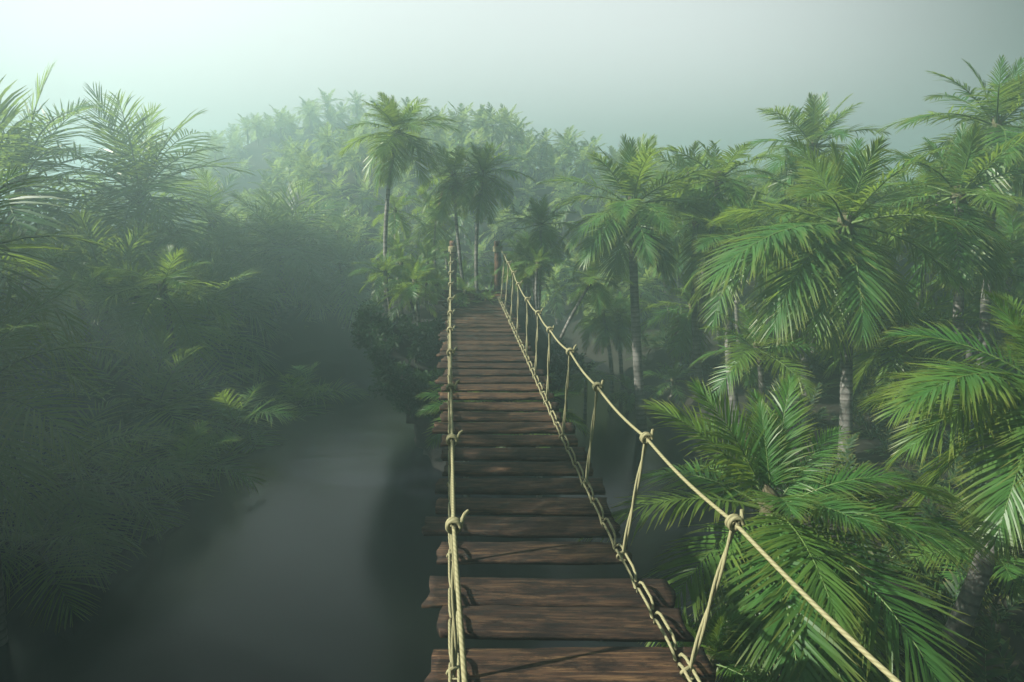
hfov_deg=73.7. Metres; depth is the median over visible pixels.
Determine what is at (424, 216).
palm tree
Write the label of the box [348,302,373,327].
shrub
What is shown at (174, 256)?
palm tree
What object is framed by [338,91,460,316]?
palm tree
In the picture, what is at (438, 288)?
palm tree
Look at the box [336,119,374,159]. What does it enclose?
palm tree
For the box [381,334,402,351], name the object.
shrub
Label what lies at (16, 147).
palm tree
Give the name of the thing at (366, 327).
shrub
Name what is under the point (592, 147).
palm tree
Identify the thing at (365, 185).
palm tree
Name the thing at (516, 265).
palm tree
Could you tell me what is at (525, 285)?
palm tree
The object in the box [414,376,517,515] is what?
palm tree
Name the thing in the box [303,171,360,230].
palm tree
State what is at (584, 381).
palm tree
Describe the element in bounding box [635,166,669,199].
palm tree
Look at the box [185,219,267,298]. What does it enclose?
palm tree
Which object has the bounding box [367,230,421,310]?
palm tree
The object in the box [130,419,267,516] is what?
palm tree
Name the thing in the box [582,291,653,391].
palm tree
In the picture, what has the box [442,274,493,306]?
palm tree
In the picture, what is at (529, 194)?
palm tree
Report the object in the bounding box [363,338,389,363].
shrub
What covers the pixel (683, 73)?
sky
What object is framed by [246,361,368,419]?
palm tree
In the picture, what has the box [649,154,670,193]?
palm tree
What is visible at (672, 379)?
palm tree
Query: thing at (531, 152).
palm tree
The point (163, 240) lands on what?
palm tree
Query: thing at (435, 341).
shrub
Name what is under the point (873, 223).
palm tree
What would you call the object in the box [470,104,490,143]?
palm tree
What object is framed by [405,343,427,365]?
shrub
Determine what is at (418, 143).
palm tree
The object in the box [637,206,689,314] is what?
palm tree
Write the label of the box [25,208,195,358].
palm tree
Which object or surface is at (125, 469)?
palm tree
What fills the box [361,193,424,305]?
palm tree
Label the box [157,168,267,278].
palm tree
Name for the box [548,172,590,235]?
palm tree
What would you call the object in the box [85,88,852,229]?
palm forest
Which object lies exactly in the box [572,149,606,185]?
palm tree
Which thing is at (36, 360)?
palm tree
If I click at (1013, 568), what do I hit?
palm tree
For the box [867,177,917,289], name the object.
palm tree
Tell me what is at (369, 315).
shrub
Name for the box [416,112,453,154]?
palm tree
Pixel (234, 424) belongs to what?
palm tree
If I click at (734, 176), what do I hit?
palm tree
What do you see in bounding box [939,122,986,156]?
palm tree
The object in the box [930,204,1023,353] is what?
palm tree
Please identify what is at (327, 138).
palm tree
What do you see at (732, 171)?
palm tree
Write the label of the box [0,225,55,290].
palm tree
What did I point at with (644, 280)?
palm tree
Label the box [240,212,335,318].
palm tree
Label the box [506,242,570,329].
palm tree
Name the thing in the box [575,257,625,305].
palm tree
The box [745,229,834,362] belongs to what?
palm tree
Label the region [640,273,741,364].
palm tree
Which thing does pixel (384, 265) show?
palm tree
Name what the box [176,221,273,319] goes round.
palm tree
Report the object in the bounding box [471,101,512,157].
palm tree
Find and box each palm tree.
[0,57,162,321]
[0,164,118,414]
[0,219,72,282]
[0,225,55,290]
[0,228,108,387]
[0,249,73,367]
[0,278,128,646]
[0,397,181,588]
[0,480,145,632]
[2,259,144,371]
[6,312,263,438]
[16,82,255,320]
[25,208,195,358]
[25,226,167,343]
[31,419,211,552]
[59,213,162,308]
[61,248,212,358]
[82,244,238,401]
[99,213,227,332]
[107,238,293,389]
[125,241,215,302]
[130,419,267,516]
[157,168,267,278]
[163,381,305,463]
[170,242,286,351]
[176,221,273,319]
[183,224,277,308]
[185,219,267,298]
[196,178,365,323]
[222,204,249,227]
[227,215,253,256]
[231,189,255,232]
[235,187,269,225]
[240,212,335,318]
[243,202,338,294]
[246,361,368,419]
[247,170,288,211]
[255,154,291,191]
[257,190,292,221]
[267,168,288,196]
[270,136,301,187]
[281,156,319,186]
[282,149,336,216]
[283,139,321,173]
[286,147,327,196]
[288,225,394,331]
[295,200,380,284]
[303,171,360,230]
[305,208,333,254]
[311,121,346,165]
[311,132,339,167]
[320,245,376,312]
[322,138,357,173]
[330,127,367,163]
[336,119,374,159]
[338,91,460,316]
[338,142,366,191]
[339,210,380,252]
[345,250,372,294]
[346,176,384,213]
[349,251,417,315]
[361,135,408,181]
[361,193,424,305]
[361,269,394,293]
[362,212,413,260]
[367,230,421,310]
[370,106,402,142]
[370,113,397,142]
[374,245,425,313]
[377,269,437,322]
[379,261,448,325]
[381,161,423,216]
[390,252,441,312]
[391,154,418,192]
[395,188,470,292]
[398,96,422,148]
[402,198,441,245]
[402,278,445,312]
[403,240,458,306]
[405,122,430,173]
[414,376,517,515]
[415,165,453,210]
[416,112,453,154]
[417,143,494,291]
[418,115,432,142]
[418,225,457,269]
[418,255,447,292]
[419,268,460,303]
[421,236,467,288]
[421,255,457,288]
[424,103,452,136]
[427,128,460,165]
[429,139,470,179]
[434,141,535,300]
[442,257,490,289]
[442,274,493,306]
[443,101,479,147]
[443,108,463,138]
[445,124,484,174]
[449,194,483,245]
[457,236,493,279]
[461,128,495,160]
[468,262,510,289]
[469,150,504,185]
[469,286,512,304]
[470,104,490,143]
[470,109,489,141]
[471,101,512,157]
[471,202,527,255]
[478,281,493,289]
[483,250,530,296]
[491,230,560,297]
[493,239,547,305]
[494,103,524,153]
[496,114,538,163]
[496,194,583,312]
[496,373,588,516]
[501,244,551,296]
[501,263,548,315]
[504,196,542,240]
[504,251,551,295]
[505,142,537,189]
[505,266,550,313]
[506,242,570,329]
[507,130,550,181]
[507,241,554,318]
[508,233,555,267]
[511,177,545,209]
[526,257,580,324]
[531,212,574,256]
[532,127,557,168]
[532,143,573,185]
[534,146,570,194]
[538,133,723,435]
[543,239,603,290]
[544,168,585,210]
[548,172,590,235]
[550,255,636,369]
[553,129,586,175]
[563,283,642,398]
[564,139,598,193]
[565,264,615,316]
[568,359,617,413]
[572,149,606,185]
[574,269,625,319]
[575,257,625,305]
[576,134,608,171]
[578,211,616,261]
[578,372,1004,681]
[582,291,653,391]
[584,162,623,211]
[585,189,621,231]
[590,165,618,199]
[598,146,624,172]
[603,146,625,181]
[607,372,660,413]
[608,240,629,291]
[619,254,672,324]
[619,257,666,312]
[624,169,658,206]
[634,137,663,154]
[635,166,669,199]
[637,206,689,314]
[639,181,750,382]
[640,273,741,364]
[642,218,691,311]
[643,360,694,409]
[644,151,718,284]
[645,140,751,351]
[645,595,778,681]
[648,140,788,376]
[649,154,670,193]
[649,158,667,185]
[662,191,811,426]
[683,174,792,335]
[688,200,771,347]
[690,304,840,479]
[694,133,1021,467]
[705,154,755,184]
[713,172,757,301]
[728,148,887,395]
[728,167,743,178]
[729,92,895,362]
[742,165,793,302]
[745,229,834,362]
[799,160,912,370]
[813,178,905,258]
[816,219,927,347]
[822,277,1002,436]
[854,155,1009,390]
[856,120,1023,441]
[857,289,1023,647]
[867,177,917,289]
[874,55,1023,401]
[887,191,998,296]
[891,141,987,329]
[894,476,1023,603]
[910,230,1023,371]
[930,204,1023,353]
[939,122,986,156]
[968,146,1023,313]
[980,124,1018,233]
[990,110,1023,218]
[996,171,1023,230]
[1003,200,1023,283]
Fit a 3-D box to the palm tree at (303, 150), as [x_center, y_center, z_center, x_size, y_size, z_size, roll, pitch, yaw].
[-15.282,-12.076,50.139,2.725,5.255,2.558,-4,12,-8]
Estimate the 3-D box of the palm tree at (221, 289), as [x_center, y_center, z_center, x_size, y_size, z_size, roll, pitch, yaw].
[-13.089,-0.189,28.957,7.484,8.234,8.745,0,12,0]
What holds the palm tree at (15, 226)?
on the ground
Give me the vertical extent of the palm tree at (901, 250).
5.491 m
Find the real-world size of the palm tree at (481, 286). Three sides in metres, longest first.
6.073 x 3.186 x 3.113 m
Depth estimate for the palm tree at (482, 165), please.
20.76 m
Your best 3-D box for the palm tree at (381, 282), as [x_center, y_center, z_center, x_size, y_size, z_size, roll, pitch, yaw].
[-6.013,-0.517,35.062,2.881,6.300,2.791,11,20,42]
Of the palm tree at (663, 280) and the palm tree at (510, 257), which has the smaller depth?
the palm tree at (510, 257)
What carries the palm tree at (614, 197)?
on the ground
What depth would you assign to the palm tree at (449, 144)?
43.51 m
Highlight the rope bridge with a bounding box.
[421,240,900,681]
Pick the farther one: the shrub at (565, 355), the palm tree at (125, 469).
the shrub at (565, 355)
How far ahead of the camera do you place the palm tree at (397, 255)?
19.81 m
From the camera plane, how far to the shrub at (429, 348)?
17.79 m
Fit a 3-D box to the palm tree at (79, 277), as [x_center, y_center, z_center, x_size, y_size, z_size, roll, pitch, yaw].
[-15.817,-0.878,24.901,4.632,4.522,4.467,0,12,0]
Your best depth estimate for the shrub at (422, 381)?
17.90 m
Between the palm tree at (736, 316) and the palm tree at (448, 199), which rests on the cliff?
the palm tree at (448, 199)
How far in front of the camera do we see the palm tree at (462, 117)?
48.98 m
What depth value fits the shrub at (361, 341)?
19.49 m
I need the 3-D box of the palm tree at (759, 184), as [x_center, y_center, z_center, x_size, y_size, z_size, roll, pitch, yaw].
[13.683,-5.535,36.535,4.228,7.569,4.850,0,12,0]
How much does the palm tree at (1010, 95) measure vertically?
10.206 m
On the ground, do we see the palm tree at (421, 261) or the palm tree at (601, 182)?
the palm tree at (601, 182)
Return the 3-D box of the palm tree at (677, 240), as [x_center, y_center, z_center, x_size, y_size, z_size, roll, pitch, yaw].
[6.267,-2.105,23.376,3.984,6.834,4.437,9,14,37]
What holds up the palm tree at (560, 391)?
on the ground
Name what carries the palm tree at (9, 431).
on the ground
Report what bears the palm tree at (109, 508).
on the ground
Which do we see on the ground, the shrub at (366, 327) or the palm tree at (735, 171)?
the palm tree at (735, 171)
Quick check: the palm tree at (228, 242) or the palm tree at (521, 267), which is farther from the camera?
the palm tree at (228, 242)
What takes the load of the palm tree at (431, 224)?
on the cliff
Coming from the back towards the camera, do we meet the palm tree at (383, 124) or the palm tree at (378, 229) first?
the palm tree at (383, 124)
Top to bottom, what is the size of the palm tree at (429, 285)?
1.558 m
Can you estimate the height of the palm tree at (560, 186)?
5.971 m
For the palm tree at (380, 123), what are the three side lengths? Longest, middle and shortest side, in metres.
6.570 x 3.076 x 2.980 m
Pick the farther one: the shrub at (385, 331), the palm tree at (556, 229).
the palm tree at (556, 229)
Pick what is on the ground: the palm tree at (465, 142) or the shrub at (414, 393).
the palm tree at (465, 142)
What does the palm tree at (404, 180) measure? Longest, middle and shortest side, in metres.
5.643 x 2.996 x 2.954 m
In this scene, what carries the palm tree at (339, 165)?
on the ground
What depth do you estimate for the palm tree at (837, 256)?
15.21 m
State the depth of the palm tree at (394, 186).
44.66 m
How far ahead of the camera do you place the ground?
29.07 m
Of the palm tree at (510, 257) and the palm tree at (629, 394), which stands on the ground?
the palm tree at (629, 394)
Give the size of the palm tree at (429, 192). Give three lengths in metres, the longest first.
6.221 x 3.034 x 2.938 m
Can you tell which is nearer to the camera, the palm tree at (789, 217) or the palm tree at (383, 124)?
the palm tree at (789, 217)
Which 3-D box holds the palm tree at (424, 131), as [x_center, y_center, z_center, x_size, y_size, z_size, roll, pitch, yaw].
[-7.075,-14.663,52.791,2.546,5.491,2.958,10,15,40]
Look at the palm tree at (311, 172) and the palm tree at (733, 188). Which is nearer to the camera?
the palm tree at (733, 188)
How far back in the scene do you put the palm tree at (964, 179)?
17.21 m
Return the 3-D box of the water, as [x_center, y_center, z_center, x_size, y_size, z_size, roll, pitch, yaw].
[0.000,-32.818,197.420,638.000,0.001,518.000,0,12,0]
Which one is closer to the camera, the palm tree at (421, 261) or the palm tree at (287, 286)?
the palm tree at (421, 261)
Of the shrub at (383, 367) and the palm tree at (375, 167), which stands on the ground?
the palm tree at (375, 167)
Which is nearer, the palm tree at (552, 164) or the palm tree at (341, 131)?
the palm tree at (552, 164)
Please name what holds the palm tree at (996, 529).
on the ground
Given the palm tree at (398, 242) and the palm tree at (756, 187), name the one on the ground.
the palm tree at (756, 187)
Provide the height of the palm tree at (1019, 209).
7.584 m
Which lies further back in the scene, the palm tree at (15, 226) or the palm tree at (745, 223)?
the palm tree at (15, 226)
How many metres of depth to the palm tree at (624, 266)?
38.73 m
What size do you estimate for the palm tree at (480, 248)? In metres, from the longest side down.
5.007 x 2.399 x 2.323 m
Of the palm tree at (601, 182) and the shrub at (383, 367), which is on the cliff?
the shrub at (383, 367)
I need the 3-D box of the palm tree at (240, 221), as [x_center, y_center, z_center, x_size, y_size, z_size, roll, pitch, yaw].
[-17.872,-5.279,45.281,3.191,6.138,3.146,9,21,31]
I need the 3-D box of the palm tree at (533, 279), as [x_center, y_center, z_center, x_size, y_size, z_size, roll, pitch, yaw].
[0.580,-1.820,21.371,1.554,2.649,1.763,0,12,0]
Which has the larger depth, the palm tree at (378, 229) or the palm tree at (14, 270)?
the palm tree at (378, 229)
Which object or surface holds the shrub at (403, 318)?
on the cliff
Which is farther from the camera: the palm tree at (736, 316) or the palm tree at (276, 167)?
the palm tree at (276, 167)
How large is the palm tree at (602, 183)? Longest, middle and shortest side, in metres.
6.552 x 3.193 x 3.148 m
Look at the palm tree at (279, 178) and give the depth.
54.88 m
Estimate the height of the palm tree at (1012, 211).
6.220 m
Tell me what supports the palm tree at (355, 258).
on the ground
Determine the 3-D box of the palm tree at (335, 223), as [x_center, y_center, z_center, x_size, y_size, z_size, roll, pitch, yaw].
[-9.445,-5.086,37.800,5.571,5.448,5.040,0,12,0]
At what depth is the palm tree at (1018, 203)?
24.78 m
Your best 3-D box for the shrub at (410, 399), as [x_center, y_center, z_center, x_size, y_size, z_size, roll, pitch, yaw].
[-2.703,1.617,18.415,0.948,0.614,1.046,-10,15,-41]
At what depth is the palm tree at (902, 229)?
20.09 m
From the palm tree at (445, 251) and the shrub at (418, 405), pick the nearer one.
the shrub at (418, 405)
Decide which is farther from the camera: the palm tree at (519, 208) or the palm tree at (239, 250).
the palm tree at (519, 208)
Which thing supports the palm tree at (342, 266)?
on the ground
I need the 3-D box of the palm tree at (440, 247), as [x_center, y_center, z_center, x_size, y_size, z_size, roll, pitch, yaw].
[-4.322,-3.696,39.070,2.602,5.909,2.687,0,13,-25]
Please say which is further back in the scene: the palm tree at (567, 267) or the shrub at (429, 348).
the palm tree at (567, 267)
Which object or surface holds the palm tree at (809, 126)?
on the ground
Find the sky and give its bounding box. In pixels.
[0,0,1023,203]
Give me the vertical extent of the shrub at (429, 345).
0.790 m
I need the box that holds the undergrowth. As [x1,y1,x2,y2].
[0,205,1023,681]
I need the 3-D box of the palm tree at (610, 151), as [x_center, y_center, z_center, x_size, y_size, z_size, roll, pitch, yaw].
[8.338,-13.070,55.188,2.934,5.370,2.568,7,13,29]
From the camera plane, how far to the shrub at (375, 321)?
18.95 m
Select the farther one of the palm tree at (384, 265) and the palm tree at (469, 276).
the palm tree at (469, 276)
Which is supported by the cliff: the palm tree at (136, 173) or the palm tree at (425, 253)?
the palm tree at (425, 253)
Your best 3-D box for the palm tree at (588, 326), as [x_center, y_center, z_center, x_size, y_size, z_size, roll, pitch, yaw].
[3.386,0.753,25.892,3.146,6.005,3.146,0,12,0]
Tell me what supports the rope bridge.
on the cliff
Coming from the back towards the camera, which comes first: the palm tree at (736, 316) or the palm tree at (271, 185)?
the palm tree at (271, 185)
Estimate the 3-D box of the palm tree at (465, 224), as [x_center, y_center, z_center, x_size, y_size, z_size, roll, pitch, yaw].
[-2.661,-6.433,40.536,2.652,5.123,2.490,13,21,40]
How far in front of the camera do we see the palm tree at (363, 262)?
37.62 m
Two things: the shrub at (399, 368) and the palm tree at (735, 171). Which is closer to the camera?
the shrub at (399, 368)
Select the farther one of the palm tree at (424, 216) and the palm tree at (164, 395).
the palm tree at (424, 216)
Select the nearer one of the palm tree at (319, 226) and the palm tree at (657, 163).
the palm tree at (319, 226)
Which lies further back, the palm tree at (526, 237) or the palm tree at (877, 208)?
the palm tree at (877, 208)
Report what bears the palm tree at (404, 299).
on the cliff
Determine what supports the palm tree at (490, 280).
on the cliff
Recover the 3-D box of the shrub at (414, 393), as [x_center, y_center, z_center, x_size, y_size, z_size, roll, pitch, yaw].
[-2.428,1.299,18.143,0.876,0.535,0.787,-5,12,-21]
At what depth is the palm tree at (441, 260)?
36.33 m
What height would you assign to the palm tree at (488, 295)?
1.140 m
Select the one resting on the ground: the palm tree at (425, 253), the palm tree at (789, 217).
the palm tree at (789, 217)
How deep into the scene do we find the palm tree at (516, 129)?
50.59 m
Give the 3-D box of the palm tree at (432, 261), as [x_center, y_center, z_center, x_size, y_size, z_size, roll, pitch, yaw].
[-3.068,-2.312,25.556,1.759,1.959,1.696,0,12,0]
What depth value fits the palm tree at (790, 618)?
7.15 m
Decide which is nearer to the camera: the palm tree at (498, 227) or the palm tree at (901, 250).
the palm tree at (901, 250)
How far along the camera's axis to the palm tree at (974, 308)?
21.11 m
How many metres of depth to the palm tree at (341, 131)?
52.33 m
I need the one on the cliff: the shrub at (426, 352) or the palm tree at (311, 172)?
the shrub at (426, 352)
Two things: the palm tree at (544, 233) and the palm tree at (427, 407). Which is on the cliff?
the palm tree at (544, 233)
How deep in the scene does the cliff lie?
19.14 m
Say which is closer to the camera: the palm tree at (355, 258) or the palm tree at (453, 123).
the palm tree at (355, 258)
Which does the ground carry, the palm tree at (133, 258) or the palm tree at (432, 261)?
the palm tree at (133, 258)
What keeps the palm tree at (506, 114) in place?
on the ground
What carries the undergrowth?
on the ground
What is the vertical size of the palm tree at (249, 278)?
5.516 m
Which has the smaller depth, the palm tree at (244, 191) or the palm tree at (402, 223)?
the palm tree at (402, 223)
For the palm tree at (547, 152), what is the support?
on the ground
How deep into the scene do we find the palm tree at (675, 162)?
39.24 m
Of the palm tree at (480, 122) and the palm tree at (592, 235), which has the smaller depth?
the palm tree at (592, 235)
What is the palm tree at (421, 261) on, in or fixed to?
on the cliff
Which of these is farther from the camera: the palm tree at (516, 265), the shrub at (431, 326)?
the palm tree at (516, 265)
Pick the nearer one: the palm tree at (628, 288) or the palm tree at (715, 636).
the palm tree at (715, 636)
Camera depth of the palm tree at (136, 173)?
30.16 m
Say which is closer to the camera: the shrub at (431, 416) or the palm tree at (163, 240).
the shrub at (431, 416)
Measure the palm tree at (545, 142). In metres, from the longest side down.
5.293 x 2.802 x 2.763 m
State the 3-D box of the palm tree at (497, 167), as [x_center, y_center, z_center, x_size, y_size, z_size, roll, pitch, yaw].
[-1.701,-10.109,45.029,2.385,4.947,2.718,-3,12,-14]
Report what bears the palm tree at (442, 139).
on the ground
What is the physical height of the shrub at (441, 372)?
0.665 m
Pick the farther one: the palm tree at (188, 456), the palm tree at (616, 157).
the palm tree at (616, 157)
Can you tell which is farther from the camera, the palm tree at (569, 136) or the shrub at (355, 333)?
the palm tree at (569, 136)
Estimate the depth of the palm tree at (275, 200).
44.64 m
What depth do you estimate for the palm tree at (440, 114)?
50.89 m
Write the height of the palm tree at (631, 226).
9.748 m
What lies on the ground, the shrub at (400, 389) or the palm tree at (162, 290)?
the palm tree at (162, 290)
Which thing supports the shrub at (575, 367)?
on the cliff
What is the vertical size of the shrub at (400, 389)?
0.852 m
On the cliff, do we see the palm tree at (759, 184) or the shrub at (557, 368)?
the shrub at (557, 368)
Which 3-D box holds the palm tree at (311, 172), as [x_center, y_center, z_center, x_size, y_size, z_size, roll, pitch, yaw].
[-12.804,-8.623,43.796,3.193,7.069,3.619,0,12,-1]
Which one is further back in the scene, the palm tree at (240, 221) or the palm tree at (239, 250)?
the palm tree at (240, 221)
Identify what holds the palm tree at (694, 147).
on the ground
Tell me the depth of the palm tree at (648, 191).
45.18 m
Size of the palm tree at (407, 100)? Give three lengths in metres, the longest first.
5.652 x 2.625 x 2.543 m
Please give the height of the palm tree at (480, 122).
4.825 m
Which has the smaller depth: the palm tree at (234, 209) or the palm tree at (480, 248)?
the palm tree at (480, 248)
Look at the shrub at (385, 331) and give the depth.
18.30 m
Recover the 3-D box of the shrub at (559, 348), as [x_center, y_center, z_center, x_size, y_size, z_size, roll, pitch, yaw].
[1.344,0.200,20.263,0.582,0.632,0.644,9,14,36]
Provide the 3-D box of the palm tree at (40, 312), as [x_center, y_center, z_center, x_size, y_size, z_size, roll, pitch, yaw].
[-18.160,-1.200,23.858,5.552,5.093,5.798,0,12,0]
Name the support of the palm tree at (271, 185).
on the ground
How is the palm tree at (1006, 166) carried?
on the ground
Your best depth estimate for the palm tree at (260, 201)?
45.95 m
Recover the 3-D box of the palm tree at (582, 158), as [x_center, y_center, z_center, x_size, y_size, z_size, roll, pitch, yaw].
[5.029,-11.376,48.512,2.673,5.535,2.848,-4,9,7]
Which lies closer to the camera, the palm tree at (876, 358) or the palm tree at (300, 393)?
the palm tree at (876, 358)
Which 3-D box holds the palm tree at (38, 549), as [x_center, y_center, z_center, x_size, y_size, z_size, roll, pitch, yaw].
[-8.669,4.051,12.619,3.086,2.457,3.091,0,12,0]
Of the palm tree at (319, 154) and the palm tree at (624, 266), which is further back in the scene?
the palm tree at (319, 154)
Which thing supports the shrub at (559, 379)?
on the cliff
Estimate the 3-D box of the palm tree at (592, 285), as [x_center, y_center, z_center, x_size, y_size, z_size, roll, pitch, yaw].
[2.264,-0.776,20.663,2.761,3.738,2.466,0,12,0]
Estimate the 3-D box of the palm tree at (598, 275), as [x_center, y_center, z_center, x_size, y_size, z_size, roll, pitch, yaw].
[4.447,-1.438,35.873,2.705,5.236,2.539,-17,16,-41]
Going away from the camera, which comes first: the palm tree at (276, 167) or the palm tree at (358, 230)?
the palm tree at (358, 230)
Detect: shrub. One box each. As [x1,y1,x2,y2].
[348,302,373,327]
[350,324,370,341]
[352,335,377,349]
[353,302,384,314]
[353,311,395,333]
[356,312,385,338]
[358,305,386,336]
[362,317,402,346]
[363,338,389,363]
[367,352,394,379]
[379,360,420,380]
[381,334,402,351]
[387,312,412,322]
[388,391,418,417]
[390,384,424,413]
[392,394,435,420]
[400,367,443,393]
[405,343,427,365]
[406,382,433,398]
[414,328,443,352]
[416,315,446,342]
[420,401,438,420]
[423,336,442,359]
[423,345,439,358]
[426,337,441,353]
[428,365,463,380]
[547,338,567,356]
[550,356,567,376]
[552,372,572,387]
[554,347,586,362]
[555,354,594,373]
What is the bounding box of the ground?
[0,123,1023,681]
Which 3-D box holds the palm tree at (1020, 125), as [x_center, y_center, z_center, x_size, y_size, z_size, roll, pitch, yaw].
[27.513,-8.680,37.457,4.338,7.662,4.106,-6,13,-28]
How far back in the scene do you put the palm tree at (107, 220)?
30.25 m
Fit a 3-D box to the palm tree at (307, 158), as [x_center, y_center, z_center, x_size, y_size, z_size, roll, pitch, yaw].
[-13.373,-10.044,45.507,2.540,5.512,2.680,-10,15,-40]
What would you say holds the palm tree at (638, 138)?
on the ground
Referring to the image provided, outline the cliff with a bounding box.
[374,288,568,470]
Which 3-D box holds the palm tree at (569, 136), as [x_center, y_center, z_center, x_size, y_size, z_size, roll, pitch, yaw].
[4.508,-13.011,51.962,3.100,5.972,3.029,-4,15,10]
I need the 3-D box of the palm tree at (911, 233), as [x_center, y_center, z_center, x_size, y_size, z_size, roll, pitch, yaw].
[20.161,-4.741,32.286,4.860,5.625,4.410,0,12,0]
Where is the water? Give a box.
[0,342,761,681]
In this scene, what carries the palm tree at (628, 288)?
on the ground
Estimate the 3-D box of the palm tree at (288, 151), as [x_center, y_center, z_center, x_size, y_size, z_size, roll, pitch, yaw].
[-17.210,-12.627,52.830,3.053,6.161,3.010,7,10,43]
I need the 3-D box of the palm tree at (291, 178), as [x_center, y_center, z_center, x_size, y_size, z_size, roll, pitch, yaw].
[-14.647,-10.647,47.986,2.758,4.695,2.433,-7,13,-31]
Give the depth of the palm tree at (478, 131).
47.22 m
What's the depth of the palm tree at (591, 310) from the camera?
33.59 m
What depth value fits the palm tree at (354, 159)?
44.99 m
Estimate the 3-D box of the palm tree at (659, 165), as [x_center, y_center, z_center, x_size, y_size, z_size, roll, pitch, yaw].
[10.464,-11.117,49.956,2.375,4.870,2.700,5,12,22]
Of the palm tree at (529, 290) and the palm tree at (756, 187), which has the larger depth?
the palm tree at (756, 187)
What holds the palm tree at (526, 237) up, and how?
on the cliff
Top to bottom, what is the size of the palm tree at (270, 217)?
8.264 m
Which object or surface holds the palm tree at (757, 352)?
on the ground
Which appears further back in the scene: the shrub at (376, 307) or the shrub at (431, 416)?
the shrub at (376, 307)
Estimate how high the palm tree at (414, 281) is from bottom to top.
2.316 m
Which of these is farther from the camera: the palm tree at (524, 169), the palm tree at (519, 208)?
the palm tree at (524, 169)
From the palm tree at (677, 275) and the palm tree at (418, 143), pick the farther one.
the palm tree at (418, 143)
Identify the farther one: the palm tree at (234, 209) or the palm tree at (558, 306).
the palm tree at (234, 209)
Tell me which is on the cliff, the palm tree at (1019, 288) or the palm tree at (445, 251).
the palm tree at (445, 251)
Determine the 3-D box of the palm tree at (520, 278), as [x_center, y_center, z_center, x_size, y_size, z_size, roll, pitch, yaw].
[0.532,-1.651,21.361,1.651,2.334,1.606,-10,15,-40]
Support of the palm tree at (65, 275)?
on the ground
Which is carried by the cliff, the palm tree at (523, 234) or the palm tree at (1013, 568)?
the palm tree at (523, 234)

